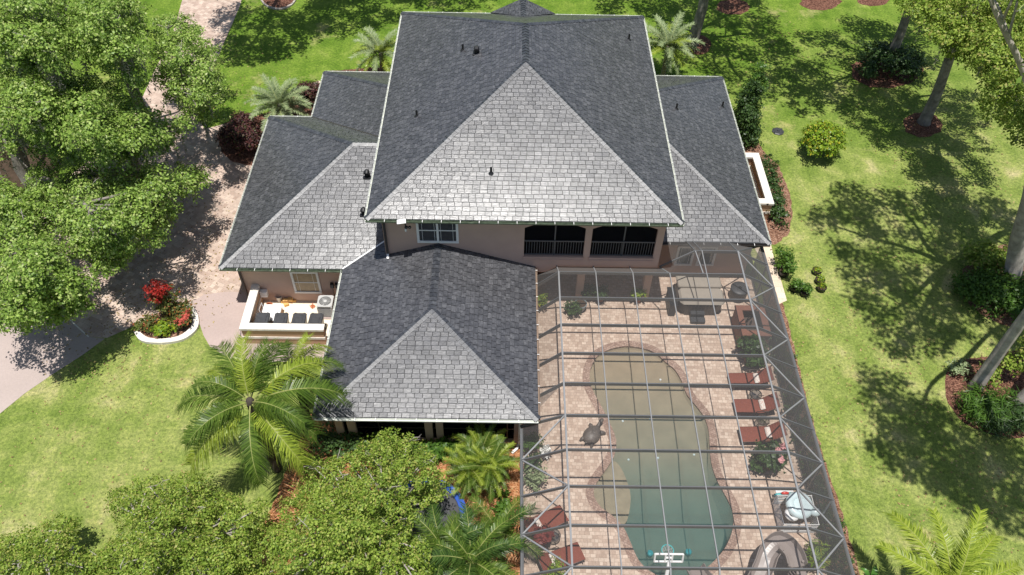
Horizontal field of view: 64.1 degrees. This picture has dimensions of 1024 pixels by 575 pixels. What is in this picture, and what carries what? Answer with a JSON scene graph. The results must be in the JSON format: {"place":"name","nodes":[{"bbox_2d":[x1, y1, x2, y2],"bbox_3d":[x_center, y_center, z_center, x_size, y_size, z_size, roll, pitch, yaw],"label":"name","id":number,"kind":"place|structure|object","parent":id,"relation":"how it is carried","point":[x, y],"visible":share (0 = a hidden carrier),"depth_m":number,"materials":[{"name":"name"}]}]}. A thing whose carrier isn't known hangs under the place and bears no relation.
{"place":"outdoors","nodes":[
{"label":"outdoors","id":0,"kind":"place"},
{"bbox_2d":[0,308,103,412],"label":"concrete driveway","id":1,"kind":"structure","parent":0,"point":[23,369],"depth_m":38.15,"materials":[{"name":"concrete"}]},
{"bbox_2d":[34,0,251,337],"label":"paver driveway","id":2,"kind":"structure","parent":0,"point":[215,18],"depth_m":43.52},
{"bbox_2d":[13,157,216,279],"bbox_3d":[-20.362,-4.197,39.898,11.014,7.514,10.470,1,48,-1],"label":"live oak","id":3,"kind":"object","parent":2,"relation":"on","point":[86,215],"visible":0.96,"depth_m":37.44,"materials":[{"name":"green plant"}]},
{"bbox_2d":[138,307,192,338],"bbox_3d":[-16.587,1.800,39.401,2.516,0.001,1.986,-33,57,-27],"label":"flower bed","id":4,"kind":"object","parent":2,"relation":"on","point":[182,330],"visible":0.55,"depth_m":39.14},
{"bbox_2d":[132,312,162,332],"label":"bed shrub","id":5,"kind":"object","parent":4,"relation":"on","point":[147,322],"visible":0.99,"depth_m":38.74,"materials":[{"name":"green plant"}]},
{"bbox_2d":[140,277,180,319],"bbox_3d":[-16.582,0.553,38.851,1.802,2.211,1.495,1,48,-1],"label":"flowering shrub","id":6,"kind":"object","parent":4,"relation":"on","point":[157,293],"visible":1,"depth_m":38.59,"materials":[{"name":"red plant"}]},
{"bbox_2d":[149,318,178,337],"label":"bed shrub","id":7,"kind":"object","parent":4,"relation":"on","point":[164,328],"visible":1,"depth_m":38.63,"materials":[{"name":"green plant"}]},
{"bbox_2d":[165,298,194,319],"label":"bed shrub","id":8,"kind":"object","parent":4,"relation":"on","point":[182,306],"visible":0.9,"depth_m":39.23,"materials":[{"name":"green plant"}]},
{"bbox_2d":[169,309,193,331],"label":"bed shrub","id":9,"kind":"object","parent":4,"relation":"on","point":[181,320],"visible":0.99,"depth_m":38.83,"materials":[{"name":"red plant"}]},
{"bbox_2d":[0,0,1023,574],"bbox_3d":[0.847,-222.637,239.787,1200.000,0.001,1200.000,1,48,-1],"label":"lawn","id":10,"kind":"structure","parent":0,"point":[308,40],"depth_m":41.30,"materials":[{"name":"green plant"}]},
{"bbox_2d":[0,141,56,199],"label":"bare soil patch","id":11,"kind":"object","parent":10,"relation":"on","point":[12,174],"depth_m":46.91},
{"bbox_2d":[0,61,79,190],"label":"live oak","id":12,"kind":"object","parent":10,"relation":"on","point":[27,106],"visible":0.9,"depth_m":36.52,"materials":[{"name":"green plant"}]},
{"bbox_2d":[0,0,94,94],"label":"live oak","id":13,"kind":"object","parent":10,"relation":"on","point":[33,39],"visible":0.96,"depth_m":35.89,"materials":[{"name":"green plant"}]},
{"bbox_2d":[0,510,103,574],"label":"ligustrum tree","id":14,"kind":"object","parent":10,"relation":"on","point":[53,558],"visible":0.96,"depth_m":29.16,"materials":[{"name":"green plant"}]},
{"bbox_2d":[0,172,107,336],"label":"live oak","id":15,"kind":"object","parent":10,"relation":"on","point":[38,283],"visible":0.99,"depth_m":34.59,"materials":[{"name":"green plant"}]},
{"bbox_2d":[54,0,156,126],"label":"live oak","id":16,"kind":"object","parent":10,"relation":"on","point":[105,35],"visible":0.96,"depth_m":36.63,"materials":[{"name":"green plant"}]},
{"bbox_2d":[38,65,197,202],"bbox_3d":[-21.394,-8.722,42.203,7.286,10.059,15.596,-36,58,-28],"label":"live oak","id":17,"kind":"object","parent":10,"relation":"on","point":[104,130],"visible":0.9,"depth_m":38.09,"materials":[{"name":"green plant"}]},
{"bbox_2d":[134,305,198,344],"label":"bed curb","id":18,"kind":"structure","parent":10,"relation":"on","point":[191,331],"depth_m":38.78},
{"bbox_2d":[86,468,273,574],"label":"ligustrum tree","id":19,"kind":"object","parent":10,"relation":"on","point":[173,513],"visible":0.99,"depth_m":29.17,"materials":[{"name":"green plant"}]},
{"bbox_2d":[141,11,230,137],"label":"live oak","id":20,"kind":"object","parent":10,"relation":"on","point":[198,82],"visible":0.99,"depth_m":43.32,"materials":[{"name":"green plant"}]},
{"bbox_2d":[190,292,325,361],"bbox_3d":[-11.807,1.692,39.656,8.278,0.001,4.864,1,48,-1],"label":"utility pad","id":21,"kind":"object","parent":10,"relation":"on","point":[227,319],"visible":0.31,"depth_m":39.79,"materials":[{"name":"concrete"}]},
{"bbox_2d":[175,328,353,490],"bbox_3d":[-9.623,5.202,32.177,7.232,6.683,6.017,1,48,-1],"label":"queen palm","id":22,"kind":"object","parent":10,"relation":"on","point":[209,424],"visible":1,"depth_m":30.25,"materials":[{"name":"green plant"}]},
{"bbox_2d":[239,284,326,343],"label":"yard wall","id":23,"kind":"structure","parent":10,"relation":"on","point":[291,332],"depth_m":38.27,"materials":[{"name":"beige paint"}]},
{"bbox_2d":[219,69,353,165],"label":"front mulch bed","id":24,"kind":"object","parent":10,"relation":"on","point":[245,157],"visible":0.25,"depth_m":48.28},
{"bbox_2d":[213,118,247,148],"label":"plum shrub","id":25,"kind":"object","parent":24,"relation":"on","point":[227,133],"visible":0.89,"depth_m":47.46,"materials":[{"name":"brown plant"}]},
{"bbox_2d":[226,110,262,132],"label":"plum shrub","id":26,"kind":"object","parent":24,"relation":"on","point":[243,118],"visible":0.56,"depth_m":48.36,"materials":[{"name":"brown plant"}]},
{"bbox_2d":[233,122,261,155],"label":"plum shrub","id":27,"kind":"object","parent":24,"relation":"on","point":[249,137],"visible":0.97,"depth_m":47.12,"materials":[{"name":"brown plant"}]},
{"bbox_2d":[243,73,311,130],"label":"date palm","id":28,"kind":"object","parent":24,"relation":"on","point":[274,96],"visible":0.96,"depth_m":48.47,"materials":[{"name":"green plant"}]},
{"bbox_2d":[292,79,319,103],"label":"plum shrub","id":29,"kind":"object","parent":24,"relation":"on","point":[313,89],"visible":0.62,"depth_m":50.76,"materials":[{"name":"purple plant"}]},
{"bbox_2d":[348,25,396,71],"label":"date palm","id":30,"kind":"object","parent":24,"relation":"on","point":[380,47],"visible":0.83,"depth_m":51.21,"materials":[{"name":"green plant"}]},
{"bbox_2d":[261,301,330,337],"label":"enclosure slab","id":31,"kind":"structure","parent":10,"relation":"on","point":[291,309],"depth_m":40.23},
{"bbox_2d":[316,295,334,319],"bbox_3d":[-9.028,0.928,39.790,0.900,0.880,0.900,1,48,-1],"label":"air conditioner","id":32,"kind":"object","parent":31,"relation":"on","point":[325,305],"visible":0.88,"depth_m":39.52,"materials":[{"name":"metal"}]},
{"bbox_2d":[262,414,519,574],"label":"mulch bed","id":33,"kind":"object","parent":10,"relation":"on","point":[290,478],"visible":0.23,"depth_m":33.87,"materials":[{"name":"soil"}]},
{"bbox_2d":[243,331,345,429],"bbox_3d":[-8.874,4.436,33.863,4.529,5.210,4.265,1,48,-1],"label":"queen palm","id":34,"kind":"object","parent":33,"relation":"on","point":[299,352],"visible":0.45,"depth_m":32.72,"materials":[{"name":"green plant"}]},
{"bbox_2d":[249,426,454,574],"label":"ligustrum tree","id":35,"kind":"object","parent":33,"relation":"on","point":[373,531],"visible":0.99,"depth_m":28.46,"materials":[{"name":"green plant"}]},
{"bbox_2d":[304,421,415,472],"bbox_3d":[-6.429,6.632,34.537,4.812,1.194,2.219,10,49,7],"label":"pavilion hedge","id":36,"kind":"object","parent":33,"relation":"on","point":[329,440],"visible":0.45,"depth_m":34.42,"materials":[{"name":"green plant"}]},
{"bbox_2d":[384,478,465,550],"bbox_3d":[-3.462,9.274,32.515,3.360,0.860,3.360,1,48,-1],"label":"trampoline","id":37,"kind":"object","parent":33,"relation":"on","point":[450,503],"visible":0.09,"depth_m":32.48,"materials":[{"name":"blue plastic"}]},
{"bbox_2d":[409,434,462,465],"bbox_3d":[-3.271,6.890,34.598,3.338,0.946,1.567,1,48,-1],"label":"pavilion hedge","id":38,"kind":"object","parent":33,"relation":"on","point":[438,446],"visible":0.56,"depth_m":34.51,"materials":[{"name":"green plant"}]},
{"bbox_2d":[394,502,500,574],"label":"areca palm","id":39,"kind":"object","parent":33,"relation":"on","point":[433,529],"visible":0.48,"depth_m":29.72,"materials":[{"name":"green plant"}]},
{"bbox_2d":[439,435,505,500],"bbox_3d":[-1.590,7.411,33.346,2.796,2.258,2.721,1,48,-1],"label":"pygmy palm","id":40,"kind":"object","parent":33,"relation":"on","point":[464,475],"visible":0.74,"depth_m":32.78,"materials":[{"name":"green plant"}]},
{"bbox_2d":[419,498,528,574],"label":"areca palm","id":41,"kind":"object","parent":33,"relation":"on","point":[487,548],"visible":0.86,"depth_m":29.20,"materials":[{"name":"green plant"}]},
{"bbox_2d":[451,423,515,477],"bbox_3d":[-1.228,6.898,33.850,2.769,2.198,2.814,1,48,-1],"label":"pygmy palm","id":42,"kind":"object","parent":33,"relation":"on","point":[488,442],"visible":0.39,"depth_m":33.65,"materials":[{"name":"green plant"}]},
{"bbox_2d":[457,435,519,503],"bbox_3d":[-0.909,7.354,33.424,2.537,2.238,2.653,22,52,18],"label":"pygmy palm","id":43,"kind":"object","parent":33,"relation":"on","point":[493,474],"visible":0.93,"depth_m":32.73,"materials":[{"name":"green plant"}]},
{"bbox_2d":[444,491,544,568],"bbox_3d":[-0.768,9.450,31.307,4.219,2.616,3.369,1,48,-1],"label":"areca palm","id":44,"kind":"object","parent":33,"relation":"on","point":[511,512],"visible":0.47,"depth_m":31.04,"materials":[{"name":"green plant"}]},
{"bbox_2d":[490,485,514,535],"bbox_3d":[-0.464,8.992,33.095,1.205,0.570,2.704,1,48,-1],"label":"ground cover","id":45,"kind":"object","parent":33,"relation":"on","point":[500,504],"visible":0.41,"depth_m":33.21,"materials":[{"name":"green plant"}]},
{"bbox_2d":[218,0,771,453],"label":"house","id":46,"kind":"structure","parent":10,"relation":"on","point":[436,198],"depth_m":37.48,"materials":[{"name":"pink paint"}]},
{"bbox_2d":[289,272,321,293],"bbox_3d":[-9.947,-0.236,39.495,1.330,1.520,0.068,1,48,-1],"label":"window","id":47,"kind":"structure","parent":46,"relation":"in","point":[303,282],"depth_m":39.49,"materials":[{"name":"glass"}]},
{"bbox_2d":[416,223,458,242],"bbox_3d":[-3.343,-2.548,36.633,1.880,1.520,0.068,1,48,-1],"label":"window","id":48,"kind":"structure","parent":46,"relation":"in","point":[426,233],"depth_m":36.79,"materials":[{"name":"glass"}]},
{"bbox_2d":[674,246,694,265],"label":"window","id":49,"kind":"structure","parent":46,"relation":"in","point":[682,250],"depth_m":41.18,"materials":[{"name":"glass"}]},
{"bbox_2d":[0,5,1023,570],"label":"fallen leaves","id":50,"kind":"object","parent":10,"relation":"on","point":[794,341],"visible":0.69,"depth_m":39.16,"materials":[{"name":"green plant"}]},
{"bbox_2d":[523,272,826,574],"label":"pool deck","id":51,"kind":"structure","parent":10,"relation":"on","point":[599,546],"depth_m":36.68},
{"bbox_2d":[523,430,545,451],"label":"patio plant","id":52,"kind":"object","parent":51,"relation":"on","point":[530,441],"visible":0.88,"depth_m":34.62,"materials":[{"name":"green plant"}]},
{"bbox_2d":[523,464,548,491],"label":"patio plant","id":53,"kind":"object","parent":51,"relation":"on","point":[535,477],"visible":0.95,"depth_m":33.47,"materials":[{"name":"plant"}]},
{"bbox_2d":[530,523,555,551],"bbox_3d":[1.155,9.798,31.960,1.091,1.099,0.898,-32,56,-26],"label":"red leaf pot","id":54,"kind":"object","parent":51,"relation":"on","point":[543,539],"visible":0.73,"depth_m":31.69,"materials":[{"name":"plant"}]},
{"bbox_2d":[524,505,568,531],"bbox_3d":[1.291,9.292,32.542,1.840,0.914,0.875,-20,52,-18],"label":"sun lounger","id":55,"kind":"object","parent":51,"relation":"on","point":[554,516],"visible":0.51,"depth_m":32.64,"materials":[{"name":"red fabric"}]},
{"bbox_2d":[535,542,585,570],"bbox_3d":[1.852,10.426,31.544,1.840,0.914,0.875,-16,51,-15],"label":"sun lounger","id":56,"kind":"object","parent":51,"relation":"on","point":[564,553],"visible":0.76,"depth_m":31.62,"materials":[{"name":"red fabric"}]},
{"bbox_2d":[562,300,582,315],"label":"potted plant","id":57,"kind":"object","parent":51,"relation":"on","point":[573,307],"visible":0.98,"depth_m":39.77,"materials":[{"name":"plant"}]},
{"bbox_2d":[579,418,605,447],"bbox_3d":[3.526,6.260,35.584,0.873,0.500,1.467,35,56,26],"label":"turtle statue","id":58,"kind":"object","parent":51,"relation":"on","point":[592,433],"visible":1,"depth_m":35.38,"materials":[{"name":"stone"}]},
{"bbox_2d":[582,341,741,574],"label":"pool coping","id":59,"kind":"object","parent":51,"relation":"on","point":[723,556],"visible":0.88,"depth_m":34.88,"materials":[{"name":"stone"}]},
{"bbox_2d":[653,544,683,574],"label":"basketball hoop","id":60,"kind":"object","parent":51,"relation":"on","point":[667,561],"visible":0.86,"depth_m":30.80,"materials":[{"name":"white plastic"}]},
{"bbox_2d":[665,287,677,315],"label":"tub cabinet","id":61,"kind":"object","parent":51,"relation":"on","point":[670,306],"visible":0.88,"depth_m":40.15,"materials":[{"name":"grey plastic"}]},
{"bbox_2d":[520,241,854,574],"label":"pool cage","id":62,"kind":"object","parent":51,"relation":"on","point":[769,326],"visible":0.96,"depth_m":33.69,"materials":[{"name":"metal"}]},
{"bbox_2d":[675,276,724,314],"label":"dining table","id":63,"kind":"object","parent":51,"relation":"on","point":[691,286],"visible":0.89,"depth_m":40.20,"materials":[{"name":"stone"}]},
{"bbox_2d":[729,281,746,303],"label":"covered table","id":64,"kind":"object","parent":51,"relation":"on","point":[738,290],"visible":0.86,"depth_m":40.65,"materials":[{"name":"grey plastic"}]},
{"bbox_2d":[686,531,807,574],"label":"water slide","id":65,"kind":"object","parent":51,"relation":"on","point":[777,544],"visible":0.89,"depth_m":30.92,"materials":[{"name":"beige plastic"}]},
{"bbox_2d":[731,305,767,348],"bbox_3d":[11.434,1.916,39.215,1.420,1.080,1.860,1,48,-1],"label":"outdoor bar","id":66,"kind":"object","parent":51,"relation":"on","point":[741,314],"visible":0.51,"depth_m":39.24,"materials":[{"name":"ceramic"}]},
{"bbox_2d":[728,366,774,391],"bbox_3d":[10.880,4.156,37.323,1.840,0.914,0.875,0,48,-2],"label":"sun lounger","id":67,"kind":"object","parent":51,"relation":"on","point":[741,378],"visible":0.67,"depth_m":37.30,"materials":[{"name":"red fabric"}]},
{"bbox_2d":[736,334,770,366],"bbox_3d":[11.180,2.901,38.084,1.793,1.450,1.837,27,53,21],"label":"citrus shrub","id":68,"kind":"object","parent":51,"relation":"on","point":[750,344],"visible":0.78,"depth_m":37.75,"materials":[{"name":"green plant"}]},
{"bbox_2d":[734,392,780,415],"bbox_3d":[10.844,5.223,36.371,1.840,0.914,0.875,0,48,-2],"label":"sun lounger","id":69,"kind":"object","parent":51,"relation":"on","point":[747,406],"visible":0.86,"depth_m":36.30,"materials":[{"name":"red fabric"}]},
{"bbox_2d":[738,421,786,444],"bbox_3d":[10.818,6.298,35.413,1.840,0.914,0.875,0,48,-2],"label":"sun lounger","id":70,"kind":"object","parent":51,"relation":"on","point":[751,433],"visible":0.72,"depth_m":35.36,"materials":[{"name":"red fabric"}]},
{"bbox_2d":[749,437,792,473],"bbox_3d":[10.872,7.140,34.345,1.653,1.385,1.678,18,50,15],"label":"hibiscus","id":71,"kind":"object","parent":51,"relation":"on","point":[773,462],"visible":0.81,"depth_m":34.13,"materials":[{"name":"plant"}]},
{"bbox_2d":[772,495,819,533],"bbox_3d":[11.422,9.135,32.984,1.450,0.780,1.293,1,48,-1],"label":"toy rack","id":72,"kind":"object","parent":51,"relation":"on","point":[775,502],"visible":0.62,"depth_m":32.78,"materials":[{"name":"white plastic"}]},
{"bbox_2d":[785,491,813,518],"bbox_3d":[11.530,8.733,32.796,1.134,0.480,1.127,1,48,-1],"label":"inflatable lounge","id":73,"kind":"object","parent":72,"relation":"on","point":[792,503],"visible":0.8,"depth_m":32.65,"materials":[{"name":"white plastic"}]},
{"bbox_2d":[804,539,832,568],"bbox_3d":[11.778,10.351,31.513,1.335,1.372,1.338,1,48,-1],"label":"patio plant","id":74,"kind":"object","parent":51,"relation":"on","point":[819,550],"visible":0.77,"depth_m":31.25,"materials":[{"name":"green plant"}]},
{"bbox_2d":[646,10,705,75],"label":"date palm","id":75,"kind":"object","parent":10,"relation":"on","point":[669,41],"visible":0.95,"depth_m":51.68,"materials":[{"name":"green plant"}]},
{"bbox_2d":[685,35,710,54],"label":"tree mulch ring","id":76,"kind":"object","parent":10,"relation":"on","point":[705,48],"visible":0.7,"depth_m":56.48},
{"bbox_2d":[685,0,708,46],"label":"live oak","id":77,"kind":"object","parent":76,"relation":"on","point":[699,18],"visible":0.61,"depth_m":55.19,"materials":[{"name":"grey plant"}]},
{"bbox_2d":[716,0,749,14],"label":"tree mulch ring","id":78,"kind":"object","parent":10,"relation":"on","point":[730,7],"visible":1,"depth_m":60.14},
{"bbox_2d":[731,76,770,133],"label":"evergreen shrub","id":79,"kind":"object","parent":10,"relation":"on","point":[757,91],"visible":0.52,"depth_m":48.61,"materials":[{"name":"green plant"}]},
{"bbox_2d":[735,60,771,117],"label":"evergreen shrub","id":80,"kind":"object","parent":10,"relation":"on","point":[760,68],"visible":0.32,"depth_m":49.10,"materials":[{"name":"green plant"}]},
{"bbox_2d":[743,137,792,244],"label":"corner mulch bed","id":81,"kind":"object","parent":10,"relation":"on","point":[776,234],"visible":0.35,"depth_m":45.57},
{"bbox_2d":[736,102,764,149],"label":"evergreen shrub","id":82,"kind":"object","parent":81,"relation":"on","point":[748,126],"visible":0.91,"depth_m":48.25,"materials":[{"name":"green plant"}]},
{"bbox_2d":[746,153,773,218],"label":"side wall","id":83,"kind":"structure","parent":81,"relation":"on","point":[764,194],"depth_m":45.60,"materials":[{"name":"beige paint"}]},
{"bbox_2d":[760,152,790,230],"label":"wall hedge","id":84,"kind":"object","parent":81,"relation":"on","point":[777,212],"depth_m":45.49,"materials":[{"name":"green plant"}]},
{"bbox_2d":[773,256,798,277],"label":"shrub","id":85,"kind":"object","parent":10,"relation":"on","point":[784,271],"visible":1,"depth_m":41.73,"materials":[{"name":"green plant"}]},
{"bbox_2d":[769,328,857,574],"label":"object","id":86,"kind":"object","parent":10,"relation":"on","point":[843,523],"visible":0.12,"depth_m":34.49,"materials":[{"name":"green plant"}]},
{"bbox_2d":[779,303,859,574],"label":"side mulch strip","id":87,"kind":"object","parent":10,"relation":"on","point":[840,513],"visible":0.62,"depth_m":34.35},
{"bbox_2d":[799,0,841,9],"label":"tree mulch ring","id":88,"kind":"object","parent":10,"relation":"on","point":[819,4],"visible":1,"depth_m":60.61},
{"bbox_2d":[796,118,851,158],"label":"lawn bush","id":89,"kind":"object","parent":10,"relation":"on","point":[824,135],"visible":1,"depth_m":47.40,"materials":[{"name":"green plant"}]},
{"bbox_2d":[851,55,923,87],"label":"tree mulch ring","id":90,"kind":"object","parent":10,"relation":"on","point":[893,81],"visible":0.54,"depth_m":54.28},
{"bbox_2d":[853,38,932,81],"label":"round hedge","id":91,"kind":"object","parent":90,"relation":"on","point":[910,61],"visible":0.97,"depth_m":53.81,"materials":[{"name":"green plant"}]},
{"bbox_2d":[881,2,915,66],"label":"live oak","id":92,"kind":"object","parent":90,"relation":"on","point":[897,40],"visible":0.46,"depth_m":53.43,"materials":[{"name":"grey plant"}]},
{"bbox_2d":[903,112,942,136],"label":"tree mulch ring","id":93,"kind":"object","parent":10,"relation":"on","point":[909,121],"visible":0.89,"depth_m":50.87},
{"bbox_2d":[889,0,1023,148],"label":"live oak","id":94,"kind":"object","parent":93,"relation":"on","point":[964,31],"visible":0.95,"depth_m":42.33,"materials":[{"name":"green plant"}]},
{"bbox_2d":[873,504,1023,574],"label":"queen palm","id":95,"kind":"object","parent":10,"relation":"on","point":[966,558],"visible":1,"depth_m":27.53,"materials":[{"name":"green plant"}]},
{"bbox_2d":[945,350,1023,437],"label":"twin oak mulch bed","id":96,"kind":"object","parent":10,"relation":"on","point":[954,383],"visible":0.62,"depth_m":37.90,"materials":[{"name":"soil"}]},
{"bbox_2d":[944,355,973,380],"bbox_3d":[20.864,3.685,38.082,1.395,0.722,1.181,24,52,19],"label":"bed shrub","id":97,"kind":"object","parent":96,"relation":"on","point":[954,369],"visible":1,"depth_m":37.94,"materials":[{"name":"plant"}]},
{"bbox_2d":[950,380,1020,433],"bbox_3d":[21.322,5.213,36.359,3.138,1.481,2.693,1,48,-1],"label":"strappy lily","id":98,"kind":"object","parent":96,"relation":"on","point":[975,400],"visible":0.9,"depth_m":36.23,"materials":[{"name":"green plant"}]},
{"bbox_2d":[966,309,1023,393],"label":"live oak","id":99,"kind":"object","parent":96,"relation":"on","point":[988,368],"visible":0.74,"depth_m":35.62,"materials":[{"name":"grey plant"}]},
{"bbox_2d":[974,330,1023,387],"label":"climbing vine","id":100,"kind":"object","parent":99,"relation":"attached to","point":[1010,364],"visible":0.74,"depth_m":37.18,"materials":[{"name":"green plant"}]},
{"bbox_2d":[977,388,1023,442],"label":"strappy lily","id":101,"kind":"object","parent":96,"relation":"on","point":[1017,418],"visible":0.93,"depth_m":35.67,"materials":[{"name":"green plant"}]},
{"bbox_2d":[962,244,1023,325],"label":"oak mulch bed","id":102,"kind":"object","parent":10,"relation":"on","point":[1006,320],"visible":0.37,"depth_m":40.86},
{"bbox_2d":[958,235,1007,270],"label":"ivy bed","id":103,"kind":"object","parent":102,"relation":"on","point":[985,253],"visible":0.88,"depth_m":42.05,"materials":[{"name":"green plant"}]},
{"bbox_2d":[946,265,1023,322],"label":"ivy bed","id":104,"kind":"object","parent":102,"relation":"on","point":[1010,290],"visible":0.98,"depth_m":40.57,"materials":[{"name":"green plant"}]},
{"bbox_2d":[988,0,1023,282],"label":"live oak","id":105,"kind":"object","parent":102,"relation":"on","point":[1014,262],"visible":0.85,"depth_m":38.15,"materials":[{"name":"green plant"}]},
{"bbox_2d":[590,349,724,574],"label":"pool floor","id":106,"kind":"structure","parent":0,"point":[685,506],"depth_m":35.75,"materials":[{"name":"paint"}]},
{"bbox_2d":[594,461,630,523],"bbox_3d":[4.109,8.733,34.552,1.711,0.500,2.911,1,48,-1],"label":"tanning shelf","id":107,"kind":"object","parent":106,"relation":"on","point":[605,498],"visible":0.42,"depth_m":34.24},
{"bbox_2d":[594,347,732,547],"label":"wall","id":108,"kind":"structure","parent":0,"point":[723,506],"depth_m":34.90,"materials":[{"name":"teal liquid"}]},
{"bbox_2d":[763,246,786,303],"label":"stone path","id":109,"kind":"structure","parent":0,"point":[779,289],"depth_m":42.21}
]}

